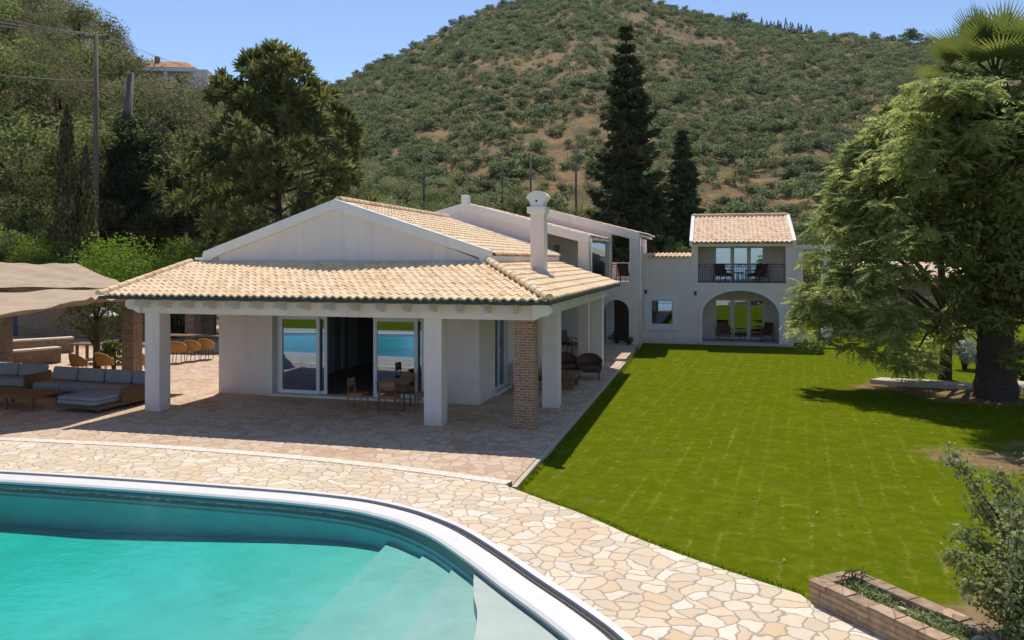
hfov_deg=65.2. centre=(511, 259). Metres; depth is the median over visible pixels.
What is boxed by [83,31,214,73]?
power cable
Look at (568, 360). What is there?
armchair
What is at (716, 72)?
scrub bush
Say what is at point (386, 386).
dining chair
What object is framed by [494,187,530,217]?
woodland tree
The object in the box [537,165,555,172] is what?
scrub bush
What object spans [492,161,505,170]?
scrub bush
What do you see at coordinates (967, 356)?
silver plant
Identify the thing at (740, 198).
scrub bush
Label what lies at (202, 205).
woodland tree
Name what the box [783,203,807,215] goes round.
scrub bush
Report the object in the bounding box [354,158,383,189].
olive tree
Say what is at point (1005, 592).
garden shrub
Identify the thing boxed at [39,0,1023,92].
sky
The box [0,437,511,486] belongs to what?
paving strip
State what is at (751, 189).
scrub bush
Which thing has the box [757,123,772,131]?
scrub bush
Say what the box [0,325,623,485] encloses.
porch terrace
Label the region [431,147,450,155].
scrub bush
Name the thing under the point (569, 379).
coffee table
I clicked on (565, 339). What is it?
lounge chair
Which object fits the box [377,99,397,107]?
scrub bush
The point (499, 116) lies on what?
scrub bush
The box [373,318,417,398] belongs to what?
sliding door
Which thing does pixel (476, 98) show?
scrub bush
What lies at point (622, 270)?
lounge chair
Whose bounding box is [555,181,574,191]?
scrub bush
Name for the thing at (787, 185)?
scrub bush
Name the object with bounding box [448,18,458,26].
ridge tree
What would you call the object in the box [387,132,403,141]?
scrub bush
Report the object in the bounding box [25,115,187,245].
woodland tree
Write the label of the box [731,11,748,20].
ridge tree
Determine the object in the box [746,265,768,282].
lounge chair
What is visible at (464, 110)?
scrub bush
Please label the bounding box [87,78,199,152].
slope tree
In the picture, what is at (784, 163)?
scrub bush
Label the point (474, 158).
scrub bush
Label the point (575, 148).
utility pole
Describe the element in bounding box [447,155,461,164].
scrub bush
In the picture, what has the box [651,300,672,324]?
window
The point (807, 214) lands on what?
scrub bush
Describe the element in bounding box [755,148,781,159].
scrub bush
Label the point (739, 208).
scrub bush
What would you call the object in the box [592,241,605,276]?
balcony door
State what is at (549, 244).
loggia window
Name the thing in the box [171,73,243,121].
slope tree
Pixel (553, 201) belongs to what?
olive tree
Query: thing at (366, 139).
scrub bush
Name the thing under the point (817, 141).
scrub bush
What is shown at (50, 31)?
power cable
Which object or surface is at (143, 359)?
rattan chair
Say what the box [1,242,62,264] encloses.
woodland tree
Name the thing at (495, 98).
scrub bush
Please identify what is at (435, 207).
woodland tree
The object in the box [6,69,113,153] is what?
slope tree
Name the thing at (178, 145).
woodland tree
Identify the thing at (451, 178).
scrub bush
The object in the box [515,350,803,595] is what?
lawn edging
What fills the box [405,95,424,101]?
scrub bush
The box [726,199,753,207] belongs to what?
scrub bush
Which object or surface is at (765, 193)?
scrub bush
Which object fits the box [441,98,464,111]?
scrub bush
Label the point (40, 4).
slope tree
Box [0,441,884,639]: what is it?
pool deck
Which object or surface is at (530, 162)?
utility pole
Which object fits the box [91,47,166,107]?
slope tree
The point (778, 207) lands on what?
scrub bush
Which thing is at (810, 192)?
scrub bush
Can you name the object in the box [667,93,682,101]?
scrub bush
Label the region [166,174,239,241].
woodland tree
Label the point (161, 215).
woodland tree
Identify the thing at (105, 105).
slope tree
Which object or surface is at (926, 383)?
stone slab
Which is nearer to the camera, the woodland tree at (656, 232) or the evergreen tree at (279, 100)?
the evergreen tree at (279, 100)
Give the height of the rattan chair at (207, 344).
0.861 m
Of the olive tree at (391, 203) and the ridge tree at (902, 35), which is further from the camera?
the ridge tree at (902, 35)
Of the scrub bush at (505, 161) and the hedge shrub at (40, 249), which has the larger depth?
the scrub bush at (505, 161)
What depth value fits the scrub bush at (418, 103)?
254.99 m
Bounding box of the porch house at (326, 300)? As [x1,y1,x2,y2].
[95,191,619,428]
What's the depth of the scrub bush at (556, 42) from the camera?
290.98 m
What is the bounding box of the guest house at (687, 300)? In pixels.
[644,213,796,346]
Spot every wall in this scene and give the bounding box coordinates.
[13,336,73,352]
[13,346,60,363]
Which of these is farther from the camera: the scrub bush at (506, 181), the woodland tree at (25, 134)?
the scrub bush at (506, 181)
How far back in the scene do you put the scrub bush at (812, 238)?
110.39 m
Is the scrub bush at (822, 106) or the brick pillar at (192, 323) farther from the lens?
the scrub bush at (822, 106)
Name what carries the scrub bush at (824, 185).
on the hillside ground at (574, 124)
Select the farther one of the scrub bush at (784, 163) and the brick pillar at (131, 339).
the scrub bush at (784, 163)
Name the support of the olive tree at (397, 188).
on the hillside ground at (574, 124)
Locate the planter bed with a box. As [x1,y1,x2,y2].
[808,571,1013,639]
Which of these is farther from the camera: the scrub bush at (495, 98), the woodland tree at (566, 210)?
the scrub bush at (495, 98)
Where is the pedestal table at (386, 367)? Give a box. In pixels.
[367,361,404,378]
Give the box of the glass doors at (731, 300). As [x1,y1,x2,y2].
[714,299,764,339]
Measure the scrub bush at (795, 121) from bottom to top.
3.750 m
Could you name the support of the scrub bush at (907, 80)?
on the hillside ground at (574, 124)
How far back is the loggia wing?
36.38 m
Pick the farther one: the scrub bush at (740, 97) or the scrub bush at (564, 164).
the scrub bush at (740, 97)
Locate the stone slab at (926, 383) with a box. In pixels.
[870,377,972,389]
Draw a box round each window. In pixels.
[175,76,185,89]
[549,244,559,260]
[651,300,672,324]
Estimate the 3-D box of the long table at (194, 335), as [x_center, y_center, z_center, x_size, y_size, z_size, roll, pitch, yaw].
[-12.929,3.616,34.349,5.200,0.760,0.840,0,0,6]
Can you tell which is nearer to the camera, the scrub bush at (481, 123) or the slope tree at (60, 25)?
the slope tree at (60, 25)
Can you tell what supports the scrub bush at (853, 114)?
on the hillside ground at (574, 124)
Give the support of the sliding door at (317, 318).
in the porch house at (326, 300)
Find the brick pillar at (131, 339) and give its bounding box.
[122,301,141,370]
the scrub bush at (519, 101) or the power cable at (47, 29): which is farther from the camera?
the scrub bush at (519, 101)
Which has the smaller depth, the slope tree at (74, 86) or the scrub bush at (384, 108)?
the slope tree at (74, 86)
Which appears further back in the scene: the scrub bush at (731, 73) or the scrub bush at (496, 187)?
the scrub bush at (731, 73)
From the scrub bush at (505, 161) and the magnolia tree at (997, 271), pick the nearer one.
the magnolia tree at (997, 271)
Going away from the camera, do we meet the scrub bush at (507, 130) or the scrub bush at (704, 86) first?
the scrub bush at (507, 130)
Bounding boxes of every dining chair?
[346,377,368,411]
[378,381,400,414]
[395,372,414,404]
[414,391,423,411]
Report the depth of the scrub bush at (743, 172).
155.97 m
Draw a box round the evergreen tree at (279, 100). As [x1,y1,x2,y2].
[143,37,383,260]
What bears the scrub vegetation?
on the hillside ground at (574, 124)
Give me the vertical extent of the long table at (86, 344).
0.760 m
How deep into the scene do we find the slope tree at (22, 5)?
101.42 m
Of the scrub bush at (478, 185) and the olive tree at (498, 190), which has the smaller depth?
the olive tree at (498, 190)
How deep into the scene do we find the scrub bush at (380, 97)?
272.35 m
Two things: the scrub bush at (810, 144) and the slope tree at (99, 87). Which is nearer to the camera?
the slope tree at (99, 87)
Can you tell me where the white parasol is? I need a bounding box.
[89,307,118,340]
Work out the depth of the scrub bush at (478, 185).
146.88 m
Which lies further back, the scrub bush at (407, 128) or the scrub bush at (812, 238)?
the scrub bush at (407, 128)
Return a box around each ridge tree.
[372,58,383,63]
[383,53,394,58]
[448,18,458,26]
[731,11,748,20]
[898,28,917,40]
[905,28,924,41]
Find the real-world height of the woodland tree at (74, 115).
9.033 m
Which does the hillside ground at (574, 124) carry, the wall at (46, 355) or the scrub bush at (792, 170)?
the scrub bush at (792, 170)
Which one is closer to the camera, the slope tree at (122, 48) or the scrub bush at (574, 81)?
the slope tree at (122, 48)
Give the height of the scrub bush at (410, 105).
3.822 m
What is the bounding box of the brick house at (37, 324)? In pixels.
[0,281,184,339]
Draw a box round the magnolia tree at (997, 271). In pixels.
[900,57,1023,370]
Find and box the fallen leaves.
[607,412,1000,634]
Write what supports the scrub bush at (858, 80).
on the hillside ground at (574, 124)
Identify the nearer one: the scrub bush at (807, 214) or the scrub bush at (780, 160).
the scrub bush at (807, 214)
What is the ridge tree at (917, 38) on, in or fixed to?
on the hillside ground at (574, 124)
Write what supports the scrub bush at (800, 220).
on the hillside ground at (574, 124)
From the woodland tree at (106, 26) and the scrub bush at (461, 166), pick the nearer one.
the woodland tree at (106, 26)
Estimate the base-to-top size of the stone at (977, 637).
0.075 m
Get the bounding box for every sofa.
[0,362,51,388]
[33,366,144,412]
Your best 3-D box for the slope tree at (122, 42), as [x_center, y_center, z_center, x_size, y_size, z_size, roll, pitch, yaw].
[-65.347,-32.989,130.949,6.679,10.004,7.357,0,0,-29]
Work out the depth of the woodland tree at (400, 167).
160.58 m
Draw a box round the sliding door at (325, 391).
[277,316,327,393]
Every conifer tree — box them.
[583,19,679,261]
[657,123,706,256]
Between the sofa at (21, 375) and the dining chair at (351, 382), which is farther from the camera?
the sofa at (21, 375)
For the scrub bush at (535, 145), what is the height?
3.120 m
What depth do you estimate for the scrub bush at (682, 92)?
227.81 m
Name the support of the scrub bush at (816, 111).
on the hillside ground at (574, 124)
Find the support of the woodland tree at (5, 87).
on the hillside ground at (574, 124)
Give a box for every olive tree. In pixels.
[53,288,121,367]
[172,116,288,230]
[350,169,397,199]
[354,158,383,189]
[379,196,425,210]
[381,176,421,205]
[382,177,439,209]
[425,174,456,196]
[448,193,497,209]
[462,185,478,195]
[494,187,508,195]
[546,191,562,210]
[571,199,594,216]
[803,234,889,276]
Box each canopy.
[0,262,119,288]
[0,289,126,317]
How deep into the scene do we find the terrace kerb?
18.58 m
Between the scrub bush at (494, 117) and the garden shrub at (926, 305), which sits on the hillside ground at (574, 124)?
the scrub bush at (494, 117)
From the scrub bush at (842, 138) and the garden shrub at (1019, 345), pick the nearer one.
the garden shrub at (1019, 345)
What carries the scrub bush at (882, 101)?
on the hillside ground at (574, 124)
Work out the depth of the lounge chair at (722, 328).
39.32 m
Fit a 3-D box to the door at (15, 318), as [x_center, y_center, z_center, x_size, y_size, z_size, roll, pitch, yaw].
[-26.133,2.925,41.867,0.900,2.150,0.060,0,0,14]
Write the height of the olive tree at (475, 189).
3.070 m
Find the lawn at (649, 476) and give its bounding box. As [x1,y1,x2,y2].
[511,315,1023,635]
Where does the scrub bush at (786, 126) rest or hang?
on the hillside ground at (574, 124)
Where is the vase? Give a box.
[383,350,391,362]
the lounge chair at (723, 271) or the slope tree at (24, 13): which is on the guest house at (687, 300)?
the lounge chair at (723, 271)
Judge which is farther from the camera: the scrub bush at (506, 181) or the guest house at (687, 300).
the scrub bush at (506, 181)
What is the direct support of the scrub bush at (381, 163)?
on the hillside ground at (574, 124)
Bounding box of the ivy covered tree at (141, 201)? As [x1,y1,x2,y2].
[92,72,217,251]
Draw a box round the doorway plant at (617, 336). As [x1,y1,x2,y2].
[607,329,624,342]
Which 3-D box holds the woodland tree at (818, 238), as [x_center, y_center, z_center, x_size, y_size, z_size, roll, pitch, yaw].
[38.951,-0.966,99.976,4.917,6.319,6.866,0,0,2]
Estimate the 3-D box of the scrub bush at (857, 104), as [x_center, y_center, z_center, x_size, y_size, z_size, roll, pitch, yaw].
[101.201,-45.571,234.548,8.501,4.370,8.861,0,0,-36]
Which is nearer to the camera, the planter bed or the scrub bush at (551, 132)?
the planter bed
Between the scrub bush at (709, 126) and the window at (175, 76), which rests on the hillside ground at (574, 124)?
the scrub bush at (709, 126)
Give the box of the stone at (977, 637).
[970,635,988,639]
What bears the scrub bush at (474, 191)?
on the hillside ground at (574, 124)
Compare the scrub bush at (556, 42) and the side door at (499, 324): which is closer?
the side door at (499, 324)
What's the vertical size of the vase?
0.400 m
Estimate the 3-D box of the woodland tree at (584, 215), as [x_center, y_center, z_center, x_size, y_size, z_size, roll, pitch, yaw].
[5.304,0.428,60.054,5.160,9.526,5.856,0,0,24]
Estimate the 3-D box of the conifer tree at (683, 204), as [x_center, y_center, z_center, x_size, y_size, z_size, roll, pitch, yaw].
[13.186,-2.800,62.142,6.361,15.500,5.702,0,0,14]
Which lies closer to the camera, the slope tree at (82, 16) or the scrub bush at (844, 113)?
the slope tree at (82, 16)
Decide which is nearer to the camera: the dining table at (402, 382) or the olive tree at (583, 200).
the dining table at (402, 382)
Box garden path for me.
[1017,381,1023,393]
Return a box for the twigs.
[836,565,873,581]
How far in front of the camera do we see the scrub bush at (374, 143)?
206.24 m
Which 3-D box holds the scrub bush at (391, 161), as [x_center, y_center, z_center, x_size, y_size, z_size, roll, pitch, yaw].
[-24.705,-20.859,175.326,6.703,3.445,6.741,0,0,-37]
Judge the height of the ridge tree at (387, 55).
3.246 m
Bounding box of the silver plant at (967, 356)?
[952,335,976,369]
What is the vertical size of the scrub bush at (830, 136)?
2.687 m
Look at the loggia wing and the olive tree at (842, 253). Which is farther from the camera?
the olive tree at (842, 253)
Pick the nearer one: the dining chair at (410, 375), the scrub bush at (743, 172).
the dining chair at (410, 375)
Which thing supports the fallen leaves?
on the lawn at (649, 476)
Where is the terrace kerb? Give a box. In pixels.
[511,349,636,488]
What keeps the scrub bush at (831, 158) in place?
on the hillside ground at (574, 124)
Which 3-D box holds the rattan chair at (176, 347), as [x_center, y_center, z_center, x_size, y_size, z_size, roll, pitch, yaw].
[-12.931,3.567,31.005,0.629,0.861,0.629,0,0,-1]
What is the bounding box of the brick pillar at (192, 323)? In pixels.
[185,314,200,341]
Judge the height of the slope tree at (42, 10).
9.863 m
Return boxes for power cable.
[0,17,77,31]
[0,22,93,33]
[0,75,93,80]
[2,26,109,35]
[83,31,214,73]
[111,37,207,74]
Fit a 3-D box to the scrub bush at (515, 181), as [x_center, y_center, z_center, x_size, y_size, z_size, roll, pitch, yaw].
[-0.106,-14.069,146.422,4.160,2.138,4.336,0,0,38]
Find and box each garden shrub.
[874,294,938,337]
[928,441,1023,639]
[935,293,1023,339]
[1014,337,1023,357]
[1016,363,1023,380]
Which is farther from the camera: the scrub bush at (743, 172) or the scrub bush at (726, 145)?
the scrub bush at (726, 145)
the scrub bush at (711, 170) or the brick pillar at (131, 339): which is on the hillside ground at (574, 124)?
the scrub bush at (711, 170)
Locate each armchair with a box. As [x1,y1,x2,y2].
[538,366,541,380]
[561,352,576,369]
[576,353,602,379]
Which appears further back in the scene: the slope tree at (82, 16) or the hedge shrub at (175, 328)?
the slope tree at (82, 16)
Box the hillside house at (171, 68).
[100,56,238,118]
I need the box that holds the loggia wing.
[435,195,654,360]
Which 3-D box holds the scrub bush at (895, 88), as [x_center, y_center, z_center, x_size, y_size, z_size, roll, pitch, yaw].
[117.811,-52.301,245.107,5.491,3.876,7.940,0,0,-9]
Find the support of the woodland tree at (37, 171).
on the hillside ground at (574, 124)
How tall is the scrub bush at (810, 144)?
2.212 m
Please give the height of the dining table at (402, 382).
0.751 m
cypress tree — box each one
[45,102,85,266]
[72,144,99,268]
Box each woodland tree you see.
[0,0,48,72]
[0,42,66,150]
[0,76,37,144]
[0,109,92,231]
[0,148,78,229]
[0,171,101,249]
[0,195,61,261]
[0,240,46,292]
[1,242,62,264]
[10,0,90,39]
[25,103,143,205]
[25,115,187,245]
[36,0,129,65]
[41,38,148,119]
[56,28,151,101]
[99,149,249,256]
[103,126,210,226]
[143,170,251,247]
[151,129,233,212]
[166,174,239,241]
[359,181,400,205]
[383,161,411,182]
[404,199,449,211]
[419,185,453,210]
[433,193,479,210]
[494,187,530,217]
[554,206,584,251]
[558,202,602,249]
[617,214,665,261]
[660,240,690,256]
[797,239,821,301]
[803,249,820,289]
[805,227,840,257]
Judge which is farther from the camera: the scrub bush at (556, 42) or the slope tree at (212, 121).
the scrub bush at (556, 42)
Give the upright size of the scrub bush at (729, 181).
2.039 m
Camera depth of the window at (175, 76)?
93.19 m
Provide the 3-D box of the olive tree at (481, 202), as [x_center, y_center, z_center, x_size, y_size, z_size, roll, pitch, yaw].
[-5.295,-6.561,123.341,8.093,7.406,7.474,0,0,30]
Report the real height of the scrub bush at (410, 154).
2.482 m
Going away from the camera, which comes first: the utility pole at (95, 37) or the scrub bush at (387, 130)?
the utility pole at (95, 37)
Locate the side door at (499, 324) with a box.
[495,320,504,389]
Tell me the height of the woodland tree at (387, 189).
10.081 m
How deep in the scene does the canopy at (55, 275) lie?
28.62 m
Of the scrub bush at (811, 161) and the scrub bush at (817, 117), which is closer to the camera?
the scrub bush at (811, 161)
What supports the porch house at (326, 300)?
on the porch terrace
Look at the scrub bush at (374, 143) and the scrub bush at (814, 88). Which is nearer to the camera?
the scrub bush at (374, 143)
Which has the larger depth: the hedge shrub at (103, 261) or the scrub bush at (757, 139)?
the scrub bush at (757, 139)
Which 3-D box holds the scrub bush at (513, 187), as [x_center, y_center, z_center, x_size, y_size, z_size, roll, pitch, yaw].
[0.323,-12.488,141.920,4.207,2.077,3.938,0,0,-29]
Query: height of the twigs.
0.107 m
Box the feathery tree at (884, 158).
[777,61,1023,387]
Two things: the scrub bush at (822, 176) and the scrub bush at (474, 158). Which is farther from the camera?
the scrub bush at (474, 158)
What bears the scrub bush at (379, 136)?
on the hillside ground at (574, 124)
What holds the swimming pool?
in the pool deck
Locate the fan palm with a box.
[906,0,1023,401]
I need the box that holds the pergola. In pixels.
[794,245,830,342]
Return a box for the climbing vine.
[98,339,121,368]
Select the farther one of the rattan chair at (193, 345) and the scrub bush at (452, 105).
the scrub bush at (452, 105)
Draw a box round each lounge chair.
[561,330,577,353]
[617,263,628,275]
[713,264,733,281]
[716,321,733,339]
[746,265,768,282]
[750,322,773,341]
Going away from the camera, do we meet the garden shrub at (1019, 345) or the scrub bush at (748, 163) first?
the garden shrub at (1019, 345)
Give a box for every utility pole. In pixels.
[82,32,109,257]
[420,155,427,206]
[496,158,508,210]
[524,160,537,191]
[570,146,581,215]
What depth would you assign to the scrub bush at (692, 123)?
190.59 m
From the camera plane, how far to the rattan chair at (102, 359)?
27.00 m
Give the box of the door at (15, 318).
[13,315,17,335]
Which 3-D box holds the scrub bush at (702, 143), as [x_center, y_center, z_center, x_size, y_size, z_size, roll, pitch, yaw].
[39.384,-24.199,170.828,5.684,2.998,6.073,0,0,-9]
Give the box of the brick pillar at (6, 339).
[0,316,12,361]
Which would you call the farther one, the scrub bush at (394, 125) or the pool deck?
the scrub bush at (394, 125)
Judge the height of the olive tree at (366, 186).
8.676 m
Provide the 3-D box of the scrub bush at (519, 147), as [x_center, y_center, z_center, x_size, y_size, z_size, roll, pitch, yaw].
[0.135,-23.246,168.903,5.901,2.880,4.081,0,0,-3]
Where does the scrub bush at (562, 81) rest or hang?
on the hillside ground at (574, 124)
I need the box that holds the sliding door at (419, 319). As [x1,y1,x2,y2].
[378,318,421,397]
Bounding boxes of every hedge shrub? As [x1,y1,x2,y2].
[0,234,88,265]
[48,233,157,332]
[62,229,185,339]
[123,237,218,337]
[157,236,218,327]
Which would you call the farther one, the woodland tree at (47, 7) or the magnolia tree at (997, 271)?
the woodland tree at (47, 7)
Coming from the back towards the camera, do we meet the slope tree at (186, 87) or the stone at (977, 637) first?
the slope tree at (186, 87)
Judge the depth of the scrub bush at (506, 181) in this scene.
145.45 m
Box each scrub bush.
[360,145,372,151]
[364,84,376,92]
[364,150,377,158]
[365,134,375,142]
[369,139,385,147]
[372,132,392,141]
[373,95,385,105]
[374,160,385,167]
[376,164,399,171]
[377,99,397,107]
[379,123,404,135]
[380,104,392,112]
[380,116,397,124]
[385,157,413,168]
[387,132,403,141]
[388,122,404,128]
[392,92,416,99]
[398,123,410,130]
[400,98,415,106]
[403,66,421,74]
[404,167,427,177]
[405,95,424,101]
[407,150,418,157]
[409,169,433,180]
[410,99,425,107]
[414,117,437,127]
[421,164,462,183]
[422,144,439,151]
[422,147,437,154]
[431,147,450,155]
[439,144,453,151]
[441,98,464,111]
[444,43,460,51]
[445,175,465,183]
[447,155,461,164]
[448,147,465,155]
[451,88,464,95]
[455,46,473,55]
[456,161,477,171]
[459,106,474,114]
[465,103,484,110]
[465,185,484,194]
[467,129,485,139]
[467,152,485,164]
[474,119,489,127]
[474,179,489,188]
[475,94,490,103]
[480,113,502,118]
[481,179,498,188]
[482,111,501,119]
[482,125,501,136]
[484,92,505,103]
[485,158,515,167]
[486,164,509,175]
[487,128,511,140]
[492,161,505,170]
[492,181,512,190]
[498,176,512,184]
[498,177,521,186]
[499,127,517,136]
[499,143,525,153]
[503,184,524,193]
[504,167,526,177]
[507,150,543,170]
[508,88,523,96]
[512,97,529,106]
[517,191,568,209]
[527,138,550,150]
[528,88,555,101]
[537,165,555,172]
[544,127,563,135]
[551,38,569,48]
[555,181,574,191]
[558,75,575,85]
[558,158,574,167]
[564,79,583,85]
[571,152,585,159]
[662,185,704,199]
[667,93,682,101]
[670,87,699,100]
[687,121,704,128]
[689,128,703,137]
[690,79,714,90]
[690,144,704,153]
[691,140,711,152]
[697,122,715,132]
[697,166,718,175]
[699,156,715,164]
[706,68,723,76]
[706,144,741,159]
[706,202,734,213]
[712,194,730,203]
[719,134,743,144]
[719,175,741,184]
[721,68,742,79]
[721,142,739,150]
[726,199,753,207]
[727,200,759,213]
[729,157,759,171]
[730,195,748,203]
[731,94,752,105]
[731,166,751,176]
[733,149,755,158]
[735,109,757,118]
[737,115,761,129]
[738,184,757,193]
[747,132,767,139]
[747,198,770,209]
[748,136,767,145]
[753,157,778,168]
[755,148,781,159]
[756,122,782,131]
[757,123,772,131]
[757,188,772,196]
[761,81,783,90]
[761,203,787,212]
[767,107,786,116]
[771,120,793,130]
[773,116,802,129]
[773,177,806,193]
[778,154,804,165]
[778,158,790,165]
[779,164,806,178]
[782,169,803,178]
[783,133,807,142]
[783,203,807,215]
[784,135,805,143]
[787,80,807,90]
[788,154,810,167]
[791,183,829,202]
[792,135,823,148]
[792,179,821,190]
[792,220,812,231]
[793,171,819,183]
[794,232,808,244]
[797,140,818,148]
[797,164,812,171]
[797,214,814,221]
[798,210,814,218]
[799,155,828,167]
[799,232,816,239]
[801,171,827,182]
[802,114,823,122]
[805,84,825,91]
[805,233,826,242]
[807,104,828,113]
[809,109,829,116]
[814,160,835,170]
[814,181,830,188]
[820,112,843,122]
[823,153,841,162]
[825,131,842,138]
[829,143,845,154]
[832,126,848,134]
[835,135,850,142]
[837,107,850,116]
[847,73,866,84]
[848,96,875,109]
[848,109,866,117]
[879,94,906,104]
[883,83,904,93]
[897,76,920,84]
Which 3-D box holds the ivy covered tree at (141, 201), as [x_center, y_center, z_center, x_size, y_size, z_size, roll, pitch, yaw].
[-25.743,-7.026,57.432,9.404,13.033,8.184,0,0,-22]
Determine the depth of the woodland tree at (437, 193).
126.43 m
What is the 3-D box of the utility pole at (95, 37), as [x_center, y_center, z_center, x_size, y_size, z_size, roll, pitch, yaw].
[-26.000,-5.967,50.000,0.324,16.488,1.614,0,0,32]
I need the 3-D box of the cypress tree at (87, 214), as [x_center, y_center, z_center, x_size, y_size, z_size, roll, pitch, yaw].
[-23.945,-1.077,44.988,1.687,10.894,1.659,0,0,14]
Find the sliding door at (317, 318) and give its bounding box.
[279,316,319,393]
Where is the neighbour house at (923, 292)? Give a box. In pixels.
[834,261,1020,316]
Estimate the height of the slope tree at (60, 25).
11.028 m
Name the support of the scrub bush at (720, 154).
on the hillside ground at (574, 124)
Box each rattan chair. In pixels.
[69,353,88,367]
[95,353,114,368]
[142,353,144,367]
[170,341,186,362]
[184,340,200,360]
[198,338,214,358]
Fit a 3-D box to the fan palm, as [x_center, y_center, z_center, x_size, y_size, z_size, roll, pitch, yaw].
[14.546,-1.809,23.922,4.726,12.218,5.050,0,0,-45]
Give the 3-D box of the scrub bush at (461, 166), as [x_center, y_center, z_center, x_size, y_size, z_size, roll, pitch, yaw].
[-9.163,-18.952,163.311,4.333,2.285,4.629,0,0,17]
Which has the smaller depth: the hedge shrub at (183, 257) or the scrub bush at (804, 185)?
the hedge shrub at (183, 257)
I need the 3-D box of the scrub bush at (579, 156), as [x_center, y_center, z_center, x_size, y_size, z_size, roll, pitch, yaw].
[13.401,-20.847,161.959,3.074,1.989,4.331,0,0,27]
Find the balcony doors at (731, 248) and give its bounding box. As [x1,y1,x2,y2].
[714,246,764,281]
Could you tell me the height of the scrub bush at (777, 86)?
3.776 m
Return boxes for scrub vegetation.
[241,0,1023,258]
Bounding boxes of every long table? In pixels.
[69,342,144,360]
[170,334,218,336]
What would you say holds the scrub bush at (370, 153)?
on the hillside ground at (574, 124)
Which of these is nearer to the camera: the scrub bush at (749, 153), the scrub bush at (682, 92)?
the scrub bush at (749, 153)
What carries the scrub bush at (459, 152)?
on the hillside ground at (574, 124)
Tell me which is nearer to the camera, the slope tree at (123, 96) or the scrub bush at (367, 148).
the slope tree at (123, 96)
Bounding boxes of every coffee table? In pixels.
[0,386,62,411]
[561,370,582,388]
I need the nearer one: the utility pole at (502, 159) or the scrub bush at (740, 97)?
the utility pole at (502, 159)
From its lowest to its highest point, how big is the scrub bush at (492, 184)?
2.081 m
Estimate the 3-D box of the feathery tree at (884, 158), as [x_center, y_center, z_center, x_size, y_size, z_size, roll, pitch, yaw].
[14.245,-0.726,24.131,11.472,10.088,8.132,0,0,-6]
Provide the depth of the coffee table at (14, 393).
21.48 m
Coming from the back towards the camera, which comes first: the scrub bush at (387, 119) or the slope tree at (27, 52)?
the scrub bush at (387, 119)
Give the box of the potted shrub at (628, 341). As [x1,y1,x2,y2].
[623,336,633,344]
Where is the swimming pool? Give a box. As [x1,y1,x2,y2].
[0,470,633,639]
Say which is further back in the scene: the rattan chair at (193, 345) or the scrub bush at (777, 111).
the scrub bush at (777, 111)
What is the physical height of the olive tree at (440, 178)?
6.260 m
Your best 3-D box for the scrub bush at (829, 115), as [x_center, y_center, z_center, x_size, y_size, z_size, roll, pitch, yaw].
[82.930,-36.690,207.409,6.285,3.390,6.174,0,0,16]
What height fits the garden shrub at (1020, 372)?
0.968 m
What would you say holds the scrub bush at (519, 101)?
on the hillside ground at (574, 124)
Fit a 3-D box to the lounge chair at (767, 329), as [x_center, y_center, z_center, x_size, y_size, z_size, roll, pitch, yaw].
[12.091,3.495,38.594,0.941,0.905,0.720,0,0,-26]
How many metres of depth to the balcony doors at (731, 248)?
39.75 m
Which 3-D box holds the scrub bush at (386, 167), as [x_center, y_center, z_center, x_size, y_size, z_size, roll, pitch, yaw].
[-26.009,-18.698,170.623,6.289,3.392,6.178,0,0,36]
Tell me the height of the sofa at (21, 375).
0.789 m
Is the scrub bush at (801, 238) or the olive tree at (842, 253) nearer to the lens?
the olive tree at (842, 253)
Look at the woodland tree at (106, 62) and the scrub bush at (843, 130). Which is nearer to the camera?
the woodland tree at (106, 62)
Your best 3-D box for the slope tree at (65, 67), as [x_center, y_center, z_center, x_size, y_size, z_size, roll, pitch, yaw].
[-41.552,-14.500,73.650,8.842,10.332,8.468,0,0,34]
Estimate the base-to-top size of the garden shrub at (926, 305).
2.644 m
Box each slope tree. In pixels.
[0,0,43,42]
[0,0,53,65]
[0,42,44,127]
[0,130,51,231]
[1,0,88,70]
[5,45,110,133]
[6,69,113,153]
[13,23,77,106]
[15,3,98,74]
[20,0,65,34]
[48,1,102,47]
[49,0,94,43]
[73,16,135,60]
[81,76,152,117]
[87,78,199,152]
[90,75,210,152]
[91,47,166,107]
[91,100,149,156]
[99,75,164,110]
[106,41,137,57]
[107,31,134,53]
[107,75,212,119]
[118,77,239,152]
[136,85,216,141]
[138,73,242,163]
[141,75,197,110]
[142,99,235,156]
[147,98,208,160]
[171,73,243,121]
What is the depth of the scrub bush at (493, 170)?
152.50 m
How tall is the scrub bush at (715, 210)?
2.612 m
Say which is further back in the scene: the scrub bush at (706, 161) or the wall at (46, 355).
the scrub bush at (706, 161)
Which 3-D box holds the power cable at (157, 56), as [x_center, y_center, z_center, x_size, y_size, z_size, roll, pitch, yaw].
[-22.974,-14.685,62.828,0.025,1.324,24.845,0,0,11]
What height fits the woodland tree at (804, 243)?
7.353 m
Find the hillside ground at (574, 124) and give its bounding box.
[0,0,1023,638]
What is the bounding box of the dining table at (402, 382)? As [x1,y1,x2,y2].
[375,378,413,410]
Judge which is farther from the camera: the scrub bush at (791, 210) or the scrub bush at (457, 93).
the scrub bush at (457, 93)
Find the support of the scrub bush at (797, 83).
on the hillside ground at (574, 124)
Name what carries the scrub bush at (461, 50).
on the hillside ground at (574, 124)
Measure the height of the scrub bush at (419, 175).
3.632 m
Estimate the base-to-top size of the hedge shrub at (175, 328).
5.951 m

